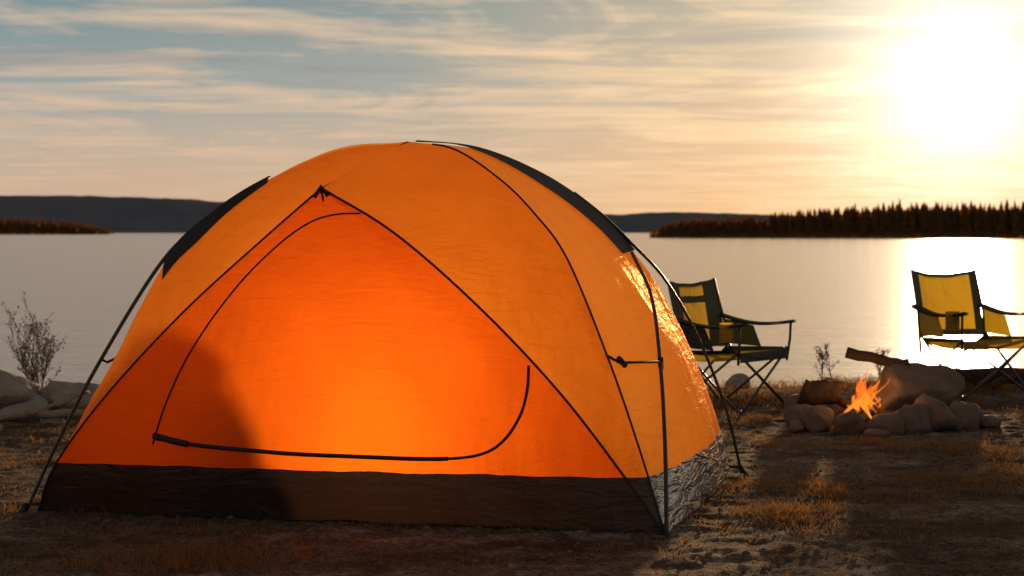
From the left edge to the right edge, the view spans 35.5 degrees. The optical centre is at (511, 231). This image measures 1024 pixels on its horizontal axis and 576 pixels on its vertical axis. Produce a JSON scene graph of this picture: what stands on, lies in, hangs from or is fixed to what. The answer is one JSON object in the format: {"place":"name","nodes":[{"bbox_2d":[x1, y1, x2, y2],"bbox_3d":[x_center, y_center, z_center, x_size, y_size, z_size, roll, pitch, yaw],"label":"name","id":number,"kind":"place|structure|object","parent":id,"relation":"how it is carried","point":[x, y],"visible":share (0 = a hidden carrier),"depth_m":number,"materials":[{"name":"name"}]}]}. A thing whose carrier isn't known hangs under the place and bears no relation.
{"place":"outdoors","nodes":[
{"label":"outdoors","id":0,"kind":"place"},
{"bbox_2d":[0,195,968,232],"bbox_3d":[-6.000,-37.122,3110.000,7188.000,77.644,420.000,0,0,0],"label":"distant hills","id":1,"kind":"structure","parent":0,"point":[138,215],"depth_m":3031.35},
{"bbox_2d":[0,381,1023,575],"bbox_3d":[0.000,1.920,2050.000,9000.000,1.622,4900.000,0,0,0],"label":"ground","id":2,"kind":"structure","parent":0,"point":[536,547],"depth_m":6.36,"materials":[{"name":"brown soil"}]},
{"bbox_2d":[1,291,65,389],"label":"dry shrub","id":3,"kind":"object","parent":2,"relation":"on","point":[33,365],"visible":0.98,"depth_m":11.34,"materials":[{"name":"brown plant"}]},
{"bbox_2d":[0,390,89,421],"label":"driftwood log","id":4,"kind":"object","parent":2,"relation":"on","point":[43,412],"visible":0.76,"depth_m":10.03,"materials":[{"name":"brown wood"}]},
{"bbox_2d":[0,369,98,429],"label":"shore rocks","id":5,"kind":"object","parent":2,"relation":"on","point":[17,392],"visible":0.4,"depth_m":10.50,"materials":[{"name":"grey stone"}]},
{"bbox_2d":[19,140,748,536],"bbox_3d":[-0.467,0.405,7.395,3.050,1.662,1.725,0,0,11],"label":"dome tent","id":6,"kind":"object","parent":2,"relation":"on","point":[439,332],"visible":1,"depth_m":6.71,"materials":[{"name":"fabric"}]},
{"bbox_2d":[39,192,662,533],"bbox_3d":[-0.692,0.507,6.745,2.687,1.388,0.332,0,0,10],"label":"front door panel","id":7,"kind":"structure","parent":6,"relation":"in","point":[344,339],"depth_m":6.65,"materials":[{"name":"fabric"}]},
{"bbox_2d":[667,278,796,415],"bbox_3d":[1.472,0.766,10.922,0.660,0.884,0.703,0,0,42],"label":"folding camp chair","id":8,"kind":"object","parent":2,"relation":"on","point":[701,302],"visible":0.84,"depth_m":11.00,"materials":[{"name":"fabric"}]},
{"bbox_2d":[724,373,845,388],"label":"shore rocks","id":9,"kind":"object","parent":2,"relation":"on","point":[740,377],"visible":0.2,"depth_m":12.21,"materials":[{"name":"grey stone"}]},
{"bbox_2d":[813,342,839,381],"bbox_3d":[2.404,1.006,12.245,0.172,0.330,0.150,0,0,44],"label":"dry shrub","id":10,"kind":"object","parent":2,"relation":"on","point":[820,354],"visible":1,"depth_m":12.25,"materials":[{"name":"grey plant"}]},
{"bbox_2d":[874,347,891,380],"bbox_3d":[2.838,1.026,12.326,0.204,0.291,0.126,0,0,-23],"label":"dry shrub","id":11,"kind":"object","parent":2,"relation":"on","point":[877,365],"visible":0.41,"depth_m":12.30,"materials":[{"name":"grey plant"}]},
{"bbox_2d":[784,347,1001,437],"bbox_3d":[2.323,0.987,9.817,1.307,0.526,1.010,0,0,0],"label":"campfire","id":12,"kind":"object","parent":2,"relation":"on","point":[903,397],"visible":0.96,"depth_m":9.81,"materials":[{"name":"stone"}]},
{"bbox_2d":[911,269,1023,400],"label":"folding camp chair","id":13,"kind":"object","parent":2,"relation":"on","point":[952,304],"visible":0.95,"depth_m":11.72,"materials":[{"name":"fabric"}]},
{"bbox_2d":[953,367,1023,390],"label":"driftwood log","id":14,"kind":"object","parent":2,"relation":"on","point":[976,374],"visible":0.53,"depth_m":12.06,"materials":[{"name":"brown wood"}]},
{"bbox_2d":[0,233,1023,387],"bbox_3d":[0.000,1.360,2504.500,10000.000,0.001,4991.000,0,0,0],"label":"lake water","id":15,"kind":"structure","parent":0,"point":[840,295],"depth_m":38.51,"materials":[{"name":"grey liquid"}]},
{"bbox_2d":[0,216,113,233],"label":"distant forest","id":16,"kind":"object","parent":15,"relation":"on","point":[14,226],"visible":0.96,"depth_m":899.93,"materials":[{"name":"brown plant"}]},
{"bbox_2d":[648,197,1023,237],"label":"distant forest","id":17,"kind":"object","parent":15,"relation":"on","point":[922,221],"visible":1,"depth_m":384.28,"materials":[{"name":"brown plant"}]},
{"bbox_2d":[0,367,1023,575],"bbox_3d":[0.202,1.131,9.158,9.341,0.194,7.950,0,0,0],"label":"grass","id":18,"kind":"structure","parent":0,"point":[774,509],"depth_m":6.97,"materials":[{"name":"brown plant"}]},
{"bbox_2d":[0,0,1023,215],"label":"sky","id":19,"kind":"structure","parent":0,"point":[763,107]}
]}

